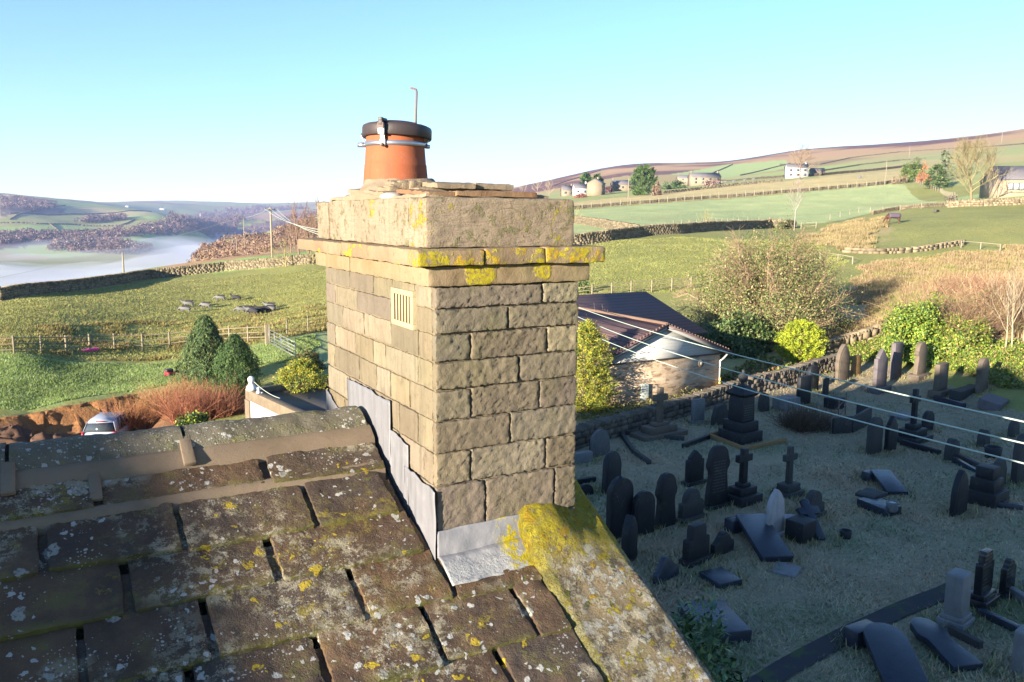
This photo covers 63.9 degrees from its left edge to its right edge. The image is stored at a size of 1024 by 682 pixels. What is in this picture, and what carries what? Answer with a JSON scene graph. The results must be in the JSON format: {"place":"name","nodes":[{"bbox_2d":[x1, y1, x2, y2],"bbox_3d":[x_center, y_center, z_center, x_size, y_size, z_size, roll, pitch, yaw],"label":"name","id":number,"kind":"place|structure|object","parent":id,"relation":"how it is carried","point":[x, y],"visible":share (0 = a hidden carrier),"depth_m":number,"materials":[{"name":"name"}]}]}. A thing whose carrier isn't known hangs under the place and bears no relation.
{"place":"outdoors","nodes":[
{"label":"outdoors","id":0,"kind":"place"},
{"bbox_2d":[0,394,133,434],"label":"earth bank","id":1,"kind":"structure","parent":0,"point":[46,421],"depth_m":44.60,"materials":[{"name":"orange soil"}]},
{"bbox_2d":[0,129,1023,681],"bbox_3d":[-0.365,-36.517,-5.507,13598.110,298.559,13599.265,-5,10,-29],"label":"ground","id":2,"kind":"structure","parent":0,"point":[974,225],"depth_m":77.61,"materials":[{"name":"plant"}]},
{"bbox_2d":[0,424,33,443],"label":"soil heap","id":3,"kind":"object","parent":2,"relation":"on","point":[12,433],"visible":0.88,"depth_m":42.39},
{"bbox_2d":[0,194,126,222],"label":"woodland","id":4,"kind":"object","parent":2,"relation":"on","point":[24,203],"visible":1,"depth_m":2081.36,"materials":[{"name":"brown plant"}]},
{"bbox_2d":[0,225,154,254],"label":"woodland","id":5,"kind":"object","parent":2,"relation":"on","point":[76,240],"visible":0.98,"depth_m":1498.34,"materials":[{"name":"brown plant"}]},
{"bbox_2d":[81,412,139,434],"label":"parked car","id":6,"kind":"object","parent":2,"relation":"on","point":[99,423],"visible":0.37,"depth_m":40.60,"materials":[{"name":"silver metal"}]},
{"bbox_2d":[0,326,264,354],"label":"post and rail fence","id":7,"kind":"object","parent":2,"relation":"on","point":[113,340],"visible":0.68,"depth_m":59.46,"materials":[{"name":"wood"}]},
{"bbox_2d":[97,391,193,429],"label":"scrub","id":8,"kind":"object","parent":2,"relation":"on","point":[137,418],"visible":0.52,"depth_m":42.37,"materials":[{"name":"brown plant"}]},
{"bbox_2d":[0,254,315,300],"bbox_3d":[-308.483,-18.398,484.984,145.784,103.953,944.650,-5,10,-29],"label":"field wall","id":9,"kind":"structure","parent":2,"relation":"on","point":[7,292],"depth_m":111.59,"materials":[{"name":"stone"}]},
{"bbox_2d":[0,333,320,410],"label":"grass","id":10,"kind":"structure","parent":2,"relation":"on","point":[157,368],"depth_m":51.70,"materials":[{"name":"plant"}]},
{"bbox_2d":[0,268,328,360],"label":"grass","id":11,"kind":"structure","parent":2,"relation":"on","point":[92,292],"depth_m":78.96,"materials":[{"name":"plant"}]},
{"bbox_2d":[127,373,218,413],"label":"scrub","id":12,"kind":"object","parent":2,"relation":"on","point":[188,386],"visible":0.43,"depth_m":43.49,"materials":[{"name":"brown plant"}]},
{"bbox_2d":[125,210,253,240],"bbox_3d":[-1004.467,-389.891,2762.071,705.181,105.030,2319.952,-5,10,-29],"label":"woodland","id":13,"kind":"object","parent":2,"relation":"on","point":[179,219],"visible":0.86,"depth_m":2242.11,"materials":[{"name":"brown plant"}]},
{"bbox_2d":[145,376,247,424],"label":"scrub","id":14,"kind":"object","parent":2,"relation":"on","point":[185,407],"visible":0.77,"depth_m":40.44,"materials":[{"name":"brown plant"}]},
{"bbox_2d":[169,313,233,393],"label":"weeping cypress","id":15,"kind":"object","parent":2,"relation":"on","point":[198,343],"visible":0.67,"depth_m":46.27,"materials":[{"name":"green plant"}]},
{"bbox_2d":[189,387,244,419],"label":"scrub","id":16,"kind":"object","parent":2,"relation":"on","point":[239,410],"visible":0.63,"depth_m":40.93,"materials":[{"name":"brown plant"}]},
{"bbox_2d":[202,333,264,404],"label":"cypress","id":17,"kind":"object","parent":2,"relation":"on","point":[239,354],"visible":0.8,"depth_m":43.54,"materials":[{"name":"green plant"}]},
{"bbox_2d":[171,214,317,264],"bbox_3d":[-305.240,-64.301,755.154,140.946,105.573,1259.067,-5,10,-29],"label":"woodland","id":18,"kind":"object","parent":2,"relation":"on","point":[260,242],"visible":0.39,"depth_m":357.09,"materials":[{"name":"brown plant"}]},
{"bbox_2d":[213,204,316,236],"bbox_3d":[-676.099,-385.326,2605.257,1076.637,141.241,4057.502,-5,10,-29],"label":"woodland","id":19,"kind":"object","parent":2,"relation":"on","point":[259,208],"visible":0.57,"depth_m":3953.95,"materials":[{"name":"brown plant"}]},
{"bbox_2d":[245,378,329,417],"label":"garage","id":20,"kind":"structure","parent":2,"relation":"on","point":[264,404],"depth_m":32.09,"materials":[{"name":"white paint"}]},
{"bbox_2d":[269,357,328,394],"bbox_3d":[-8.766,2.553,34.496,3.457,4.018,3.235,-5,10,-29],"label":"golden conifer","id":21,"kind":"object","parent":2,"relation":"on","point":[305,365],"visible":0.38,"depth_m":33.87,"materials":[{"name":"yellow plant"}]},
{"bbox_2d":[0,406,714,681],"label":"stone house","id":22,"kind":"structure","parent":2,"relation":"on","point":[290,547],"depth_m":3.50,"materials":[{"name":"stone"}]},
{"bbox_2d":[298,178,604,585],"bbox_3d":[-0.420,0.210,4.577,0.979,2.195,2.078,-5,10,-29],"label":"chimney stack","id":23,"kind":"object","parent":22,"relation":"on","point":[452,317],"visible":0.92,"depth_m":3.84,"materials":[{"name":"stone"}]},
{"bbox_2d":[357,87,431,184],"bbox_3d":[-0.642,-1.110,4.570,0.393,0.578,0.385,-5,10,-29],"label":"chimney pot","id":24,"kind":"object","parent":23,"relation":"on","point":[395,148],"visible":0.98,"depth_m":4.42,"materials":[{"name":"ceramic"}]},
{"bbox_2d":[573,318,621,418],"bbox_3d":[3.289,1.178,35.901,3.108,4.444,3.199,1,9,2],"label":"golden conifer","id":25,"kind":"object","parent":2,"relation":"on","point":[585,330],"visible":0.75,"depth_m":35.45,"materials":[{"name":"yellow plant"}]},
{"bbox_2d":[590,429,609,457],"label":"headstone","id":26,"kind":"object","parent":2,"relation":"on","point":[600,441],"visible":0.8,"depth_m":29.21,"materials":[{"name":"stone"}]},
{"bbox_2d":[574,216,639,228],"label":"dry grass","id":27,"kind":"structure","parent":2,"relation":"on","point":[598,222],"depth_m":136.60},
{"bbox_2d":[601,451,621,493],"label":"headstone","id":28,"kind":"object","parent":2,"relation":"on","point":[612,466],"visible":0.81,"depth_m":25.47,"materials":[{"name":"black stone"}]},
{"bbox_2d":[606,476,633,539],"bbox_3d":[2.871,4.460,21.858,0.840,1.820,0.192,-6,11,-37],"label":"headstone","id":29,"kind":"object","parent":2,"relation":"on","point":[620,493],"visible":0.81,"depth_m":21.68,"materials":[{"name":"black stone"}]},
{"bbox_2d":[621,514,637,561],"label":"headstone","id":30,"kind":"object","parent":2,"relation":"on","point":[629,539],"visible":0.87,"depth_m":20.24,"materials":[{"name":"black stone"}]},
{"bbox_2d":[576,386,701,421],"bbox_3d":[6.314,2.692,37.315,9.862,0.721,2.766,-5,10,-29],"label":"ivy cover","id":31,"kind":"object","parent":2,"relation":"on","point":[578,414],"visible":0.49,"depth_m":36.36,"materials":[{"name":"green plant"}]},
{"bbox_2d":[631,490,654,535],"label":"headstone","id":32,"kind":"object","parent":2,"relation":"on","point":[643,508],"visible":0.82,"depth_m":22.00,"materials":[{"name":"black stone"}]},
{"bbox_2d":[629,164,657,195],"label":"leylandii tree","id":33,"kind":"object","parent":2,"relation":"on","point":[648,174],"visible":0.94,"depth_m":340.34,"materials":[{"name":"green plant"}]},
{"bbox_2d":[578,276,710,293],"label":"post and rail fence","id":34,"kind":"object","parent":2,"relation":"on","point":[631,285],"visible":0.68,"depth_m":72.76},
{"bbox_2d":[575,291,731,405],"bbox_3d":[3.163,0.372,43.696,16.588,4.999,13.940,-5,10,-29],"label":"bungalow","id":35,"kind":"object","parent":2,"relation":"on","point":[641,378],"visible":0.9,"depth_m":38.73,"materials":[{"name":"stone"}]},
{"bbox_2d":[579,307,1023,422],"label":"overhead wire","id":36,"kind":"object","parent":35,"relation":"attached to","point":[838,379],"visible":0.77,"depth_m":16.67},
{"bbox_2d":[579,317,1023,443],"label":"overhead wire","id":37,"kind":"object","parent":35,"relation":"attached to","point":[840,399],"visible":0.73,"depth_m":16.66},
{"bbox_2d":[600,338,1023,463],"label":"overhead wire","id":38,"kind":"object","parent":35,"relation":"attached to","point":[843,416],"visible":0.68,"depth_m":16.54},
{"bbox_2d":[630,387,687,441],"bbox_3d":[5.753,2.809,31.984,2.203,2.054,0.950,-5,10,-33],"label":"cross gravestone","id":39,"kind":"object","parent":2,"relation":"on","point":[659,428],"visible":0.88,"depth_m":31.82,"materials":[{"name":"grey stone"}]},
{"bbox_2d":[573,378,749,450],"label":"graveyard wall","id":40,"kind":"structure","parent":2,"relation":"on","point":[614,425],"depth_m":33.30,"materials":[{"name":"stone"}]},
{"bbox_2d":[655,472,676,528],"bbox_3d":[4.250,4.431,22.666,0.743,1.644,0.182,-6,11,-37],"label":"headstone","id":41,"kind":"object","parent":2,"relation":"on","point":[666,491],"visible":0.93,"depth_m":22.54,"materials":[{"name":"black stone"}]},
{"bbox_2d":[652,556,679,584],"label":"headstone","id":42,"kind":"object","parent":2,"relation":"on","point":[667,568],"visible":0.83,"depth_m":19.33,"materials":[{"name":"stone"}]},
{"bbox_2d":[573,219,796,244],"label":"field wall","id":43,"kind":"structure","parent":2,"relation":"on","point":[592,237],"depth_m":120.34,"materials":[{"name":"stone"}]},
{"bbox_2d":[676,487,706,523],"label":"headstone","id":44,"kind":"object","parent":2,"relation":"on","point":[691,505],"visible":0.91,"depth_m":23.09,"materials":[{"name":"stone"}]},
{"bbox_2d":[681,450,706,487],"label":"headstone","id":45,"kind":"object","parent":2,"relation":"on","point":[694,468],"visible":0.88,"depth_m":26.05,"materials":[{"name":"black stone"}]},
{"bbox_2d":[678,521,712,568],"bbox_3d":[4.558,5.053,20.330,0.892,1.106,0.360,-7,11,-39],"label":"headstone","id":46,"kind":"object","parent":2,"relation":"on","point":[696,541],"visible":0.91,"depth_m":20.17,"materials":[{"name":"black stone"}]},
{"bbox_2d":[578,236,848,298],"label":"grass","id":47,"kind":"structure","parent":2,"relation":"on","point":[656,262],"depth_m":89.38,"materials":[{"name":"plant"}]},
{"bbox_2d":[678,599,751,644],"bbox_3d":[4.199,5.877,17.126,1.030,0.320,1.382,-1,9,-10],"label":"ledger stone","id":48,"kind":"object","parent":2,"relation":"on","point":[738,629],"visible":0.43,"depth_m":16.95,"materials":[{"name":"stone"}]},
{"bbox_2d":[669,587,762,681],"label":"laurel bush","id":49,"kind":"object","parent":2,"relation":"on","point":[709,638],"visible":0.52,"depth_m":12.56,"materials":[{"name":"green plant"}]},
{"bbox_2d":[703,444,730,511],"bbox_3d":[6.020,4.016,24.090,0.930,2.004,0.340,-5,10,-32],"label":"headstone","id":50,"kind":"object","parent":2,"relation":"on","point":[717,466],"visible":0.91,"depth_m":23.97,"materials":[{"name":"black stone"}]},
{"bbox_2d":[699,567,741,589],"bbox_3d":[4.902,5.601,19.322,0.658,0.200,0.756,-4,10,-25],"label":"ledger stone","id":51,"kind":"object","parent":2,"relation":"on","point":[718,576],"visible":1,"depth_m":19.18,"materials":[{"name":"stone"}]},
{"bbox_2d":[710,530,733,557],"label":"headstone","id":52,"kind":"object","parent":2,"relation":"on","point":[724,541],"visible":0.87,"depth_m":20.76,"materials":[{"name":"black stone"}]},
{"bbox_2d":[700,309,778,358],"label":"laurel bush","id":53,"kind":"object","parent":2,"relation":"on","point":[727,333],"visible":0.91,"depth_m":49.15,"materials":[{"name":"green plant"}]},
{"bbox_2d":[718,370,762,444],"bbox_3d":[8.738,2.483,31.260,1.175,2.827,1.175,-5,10,-33],"label":"urn monument","id":54,"kind":"object","parent":2,"relation":"on","point":[740,424],"visible":0.89,"depth_m":31.00,"materials":[{"name":"black stone"}]},
{"bbox_2d":[574,177,908,208],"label":"field wall","id":55,"kind":"structure","parent":2,"relation":"on","point":[736,195],"depth_m":268.05,"materials":[{"name":"stone"}]},
{"bbox_2d":[728,447,762,507],"bbox_3d":[6.905,4.057,24.532,0.976,1.760,0.750,-6,11,-35],"label":"cross gravestone","id":56,"kind":"object","parent":2,"relation":"on","point":[742,492],"visible":0.92,"depth_m":24.39,"materials":[{"name":"black stone"}]},
{"bbox_2d":[708,430,786,449],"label":"grave kerb","id":57,"kind":"structure","parent":2,"relation":"on","point":[714,435],"depth_m":30.70,"materials":[{"name":"stone"}]},
{"bbox_2d":[736,513,793,561],"bbox_3d":[6.533,5.091,21.376,0.807,0.512,2.040,0,9,-4],"label":"fallen headstone","id":58,"kind":"object","parent":2,"relation":"on","point":[767,543],"visible":1,"depth_m":21.15,"materials":[{"name":"stone"}]},
{"bbox_2d":[668,208,862,347],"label":"spreading tree","id":59,"kind":"object","parent":2,"relation":"on","point":[768,304],"visible":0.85,"depth_m":53.17,"materials":[{"name":"green plant"}]},
{"bbox_2d":[765,489,784,536],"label":"headstone","id":60,"kind":"object","parent":2,"relation":"on","point":[775,510],"visible":0.71,"depth_m":21.84,"materials":[{"name":"stone"}]},
{"bbox_2d":[720,351,837,381],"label":"ivy cover","id":61,"kind":"object","parent":2,"relation":"on","point":[752,364],"visible":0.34,"depth_m":45.37,"materials":[{"name":"green plant"}]},
{"bbox_2d":[771,446,804,498],"bbox_3d":[8.523,4.043,25.250,0.869,1.663,0.600,-6,11,-35],"label":"cross gravestone","id":62,"kind":"object","parent":2,"relation":"on","point":[788,487],"visible":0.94,"depth_m":25.15,"materials":[{"name":"stone"}]},
{"bbox_2d":[748,353,836,392],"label":"graveyard wall","id":63,"kind":"structure","parent":2,"relation":"on","point":[787,376],"depth_m":41.41,"materials":[{"name":"stone"}]},
{"bbox_2d":[572,361,1023,681],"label":"grass","id":64,"kind":"structure","parent":2,"relation":"on","point":[844,572],"depth_m":21.50,"materials":[{"name":"plant"}]},
{"bbox_2d":[785,514,816,543],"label":"grave plinth","id":65,"kind":"structure","parent":2,"relation":"on","point":[801,528],"depth_m":21.71,"materials":[{"name":"black stone"}]},
{"bbox_2d":[774,319,829,362],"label":"round bush","id":66,"kind":"object","parent":2,"relation":"on","point":[785,336],"visible":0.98,"depth_m":47.00,"materials":[{"name":"yellow plant"}]},
{"bbox_2d":[762,398,854,434],"bbox_3d":[11.912,2.969,33.641,3.658,1.339,3.156,-6,11,-36],"label":"bramble","id":67,"kind":"object","parent":2,"relation":"on","point":[802,420],"visible":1,"depth_m":33.22,"materials":[{"name":"brown plant"}]},
{"bbox_2d":[796,499,825,540],"bbox_3d":[8.159,4.829,22.233,0.656,0.894,0.997,-5,10,-29],"label":"fallen cross","id":68,"kind":"object","parent":2,"relation":"on","point":[806,508],"visible":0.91,"depth_m":22.27,"materials":[{"name":"stone"}]},
{"bbox_2d":[795,215,888,250],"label":"grass","id":69,"kind":"structure","parent":2,"relation":"on","point":[854,233],"depth_m":112.70,"materials":[{"name":"plant"}]},
{"bbox_2d":[834,344,849,382],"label":"headstone","id":70,"kind":"object","parent":2,"relation":"on","point":[842,365],"visible":0.94,"depth_m":42.82,"materials":[{"name":"brown stone"}]},
{"bbox_2d":[814,323,883,353],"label":"tumbled wall","id":71,"kind":"structure","parent":2,"relation":"on","point":[849,338],"depth_m":49.77,"materials":[{"name":"stone"}]},
{"bbox_2d":[832,404,871,433],"bbox_3d":[14.334,3.331,34.470,0.723,0.822,3.797,7,11,36],"label":"stone chest","id":72,"kind":"object","parent":2,"relation":"on","point":[863,413],"visible":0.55,"depth_m":33.65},
{"bbox_2d":[843,619,873,649],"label":"grave plinth","id":73,"kind":"structure","parent":2,"relation":"on","point":[853,635],"depth_m":16.42,"materials":[{"name":"stone"}]},
{"bbox_2d":[865,416,882,454],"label":"headstone","id":74,"kind":"object","parent":2,"relation":"on","point":[874,439],"visible":0.83,"depth_m":30.52,"materials":[{"name":"stone"}]},
{"bbox_2d":[867,349,891,394],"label":"headstone","id":75,"kind":"object","parent":2,"relation":"on","point":[880,370],"visible":0.92,"depth_m":40.82,"materials":[{"name":"grey stone"}]},
{"bbox_2d":[857,497,901,516],"bbox_3d":[10.905,4.934,24.427,0.697,0.300,1.019,-3,10,-23],"label":"ledger stone","id":76,"kind":"object","parent":2,"relation":"on","point":[877,505],"visible":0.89,"depth_m":24.27,"materials":[{"name":"stone"}]},
{"bbox_2d":[870,469,907,494],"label":"fallen headstone","id":77,"kind":"object","parent":2,"relation":"on","point":[888,481],"visible":0.93,"depth_m":26.34,"materials":[{"name":"stone"}]},
{"bbox_2d":[863,622,928,681],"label":"fallen headstone","id":78,"kind":"object","parent":2,"relation":"on","point":[893,656],"visible":1,"depth_m":15.57,"materials":[{"name":"stone"}]},
{"bbox_2d":[889,341,903,379],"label":"headstone","id":79,"kind":"object","parent":2,"relation":"on","point":[896,358],"visible":0.89,"depth_m":42.90,"materials":[{"name":"grey stone"}]},
{"bbox_2d":[842,240,965,253],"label":"field wall","id":80,"kind":"structure","parent":2,"relation":"on","point":[940,245],"depth_m":92.43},
{"bbox_2d":[897,388,932,443],"bbox_3d":[16.024,3.004,32.745,1.481,2.244,1.000,-7,11,-39],"label":"cross gravestone","id":81,"kind":"object","parent":2,"relation":"on","point":[913,426],"visible":0.82,"depth_m":32.59,"materials":[{"name":"black stone"}]},
{"bbox_2d":[907,342,930,382],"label":"headstone","id":82,"kind":"object","parent":2,"relation":"on","point":[918,374],"visible":0.97,"depth_m":42.46,"materials":[{"name":"brown stone"}]},
{"bbox_2d":[880,290,962,363],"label":"ivy mound","id":83,"kind":"object","parent":2,"relation":"on","point":[910,329],"visible":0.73,"depth_m":44.68,"materials":[{"name":"green plant"}]},
{"bbox_2d":[829,243,1023,338],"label":"grass","id":84,"kind":"structure","parent":2,"relation":"on","point":[882,280],"depth_m":74.65,"materials":[{"name":"plant"}]},
{"bbox_2d":[835,332,1023,389],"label":"ivy cover","id":85,"kind":"object","parent":2,"relation":"on","point":[1007,368],"visible":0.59,"depth_m":43.26,"materials":[{"name":"green plant"}]},
{"bbox_2d":[843,266,1023,342],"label":"bramble","id":86,"kind":"object","parent":2,"relation":"on","point":[965,315],"visible":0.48,"depth_m":46.71,"materials":[{"name":"brown plant"}]},
{"bbox_2d":[923,164,950,188],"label":"pine tree","id":87,"kind":"object","parent":2,"relation":"on","point":[938,178],"visible":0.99,"depth_m":248.56,"materials":[{"name":"green plant"}]},
{"bbox_2d":[927,362,951,398],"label":"headstone","id":88,"kind":"object","parent":2,"relation":"on","point":[940,388],"visible":0.91,"depth_m":39.36,"materials":[{"name":"grey stone"}]},
{"bbox_2d":[910,617,982,672],"bbox_3d":[8.468,5.966,16.220,0.652,0.350,1.512,-1,9,-11],"label":"fallen headstone","id":89,"kind":"object","parent":2,"relation":"on","point":[941,644],"visible":1,"depth_m":16.04,"materials":[{"name":"stone"}]},
{"bbox_2d":[936,567,974,630],"bbox_3d":[9.377,5.474,17.305,0.610,1.270,0.550,-7,12,-41],"label":"headstone","id":90,"kind":"object","parent":2,"relation":"on","point":[956,612],"visible":0.91,"depth_m":17.14,"materials":[{"name":"grey stone"}]},
{"bbox_2d":[949,469,968,516],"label":"headstone","id":91,"kind":"object","parent":2,"relation":"on","point":[959,496],"visible":0.93,"depth_m":23.70,"materials":[{"name":"black stone"}]},
{"bbox_2d":[930,312,994,356],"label":"ivy mound","id":92,"kind":"object","parent":2,"relation":"on","point":[953,343],"visible":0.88,"depth_m":44.44,"materials":[{"name":"green plant"}]},
{"bbox_2d":[947,625,983,649],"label":"grave kerb","id":93,"kind":"structure","parent":2,"relation":"on","point":[965,637],"depth_m":16.61,"materials":[{"name":"stone"}]},
{"bbox_2d":[921,267,1016,296],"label":"thicket","id":94,"kind":"object","parent":2,"relation":"on","point":[949,282],"visible":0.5,"depth_m":58.17,"materials":[{"name":"brown plant"}]},
{"bbox_2d":[974,358,989,393],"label":"headstone","id":95,"kind":"object","parent":2,"relation":"on","point":[982,372],"visible":0.99,"depth_m":39.21,"materials":[{"name":"grey stone"}]},
{"bbox_2d":[949,130,1017,198],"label":"bare tree","id":96,"kind":"object","parent":2,"relation":"on","point":[967,156],"visible":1,"depth_m":149.89,"materials":[{"name":"beige plant"}]},
{"bbox_2d":[969,547,999,610],"bbox_3d":[10.382,5.274,18.090,0.732,1.423,0.480,-7,11,-39],"label":"headstone","id":97,"kind":"object","parent":2,"relation":"on","point":[984,594],"visible":0.84,"depth_m":17.92,"materials":[{"name":"black stone"}]},
{"bbox_2d":[945,197,1023,207],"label":"field wall","id":98,"kind":"structure","parent":2,"relation":"on","point":[986,202],"depth_m":146.78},
{"bbox_2d":[947,261,1023,324],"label":"thicket","id":99,"kind":"object","parent":2,"relation":"on","point":[1018,287],"visible":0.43,"depth_m":48.68,"materials":[{"name":"brown plant"}]},
{"bbox_2d":[968,463,1009,508],"bbox_3d":[14.291,4.352,24.738,0.950,1.220,0.950,-6,11,-37],"label":"stepped pedestal","id":100,"kind":"object","parent":2,"relation":"on","point":[986,487],"visible":0.88,"depth_m":24.48,"materials":[{"name":"black stone"}]},
{"bbox_2d":[977,393,1009,410],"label":"stone block","id":101,"kind":"structure","parent":2,"relation":"on","point":[990,401],"depth_m":36.83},
{"bbox_2d":[977,607,1020,632],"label":"grave kerb","id":102,"kind":"structure","parent":2,"relation":"on","point":[999,620],"depth_m":17.31,"materials":[{"name":"stone"}]},
{"bbox_2d":[979,166,1023,197],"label":"stone bungalow","id":103,"kind":"object","parent":2,"relation":"on","point":[1011,184],"visible":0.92,"depth_m":158.84,"materials":[{"name":"stone"}]},
{"bbox_2d":[996,557,1016,600],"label":"headstone","id":104,"kind":"object","parent":2,"relation":"on","point":[1007,575],"visible":0.81,"depth_m":18.50,"materials":[{"name":"black stone"}]},
{"bbox_2d":[1010,624,1023,675],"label":"headstone","id":105,"kind":"object","parent":2,"relation":"on","point":[1017,662],"visible":0.73,"depth_m":15.40,"materials":[{"name":"grey stone"}]},
{"bbox_2d":[1010,433,1023,484],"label":"headstone","id":106,"kind":"object","parent":2,"relation":"on","point":[1017,473],"visible":0.86,"depth_m":26.30,"materials":[{"name":"stone"}]},
{"bbox_2d":[0,0,1023,202],"label":"sky","id":107,"kind":"structure","parent":0,"point":[238,101],"materials":[{"name":"blue"}]},
{"bbox_2d":[744,583,972,681],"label":"path","id":108,"kind":"structure","parent":0,"point":[784,668],"depth_m":16.50,"materials":[{"name":"stone"}]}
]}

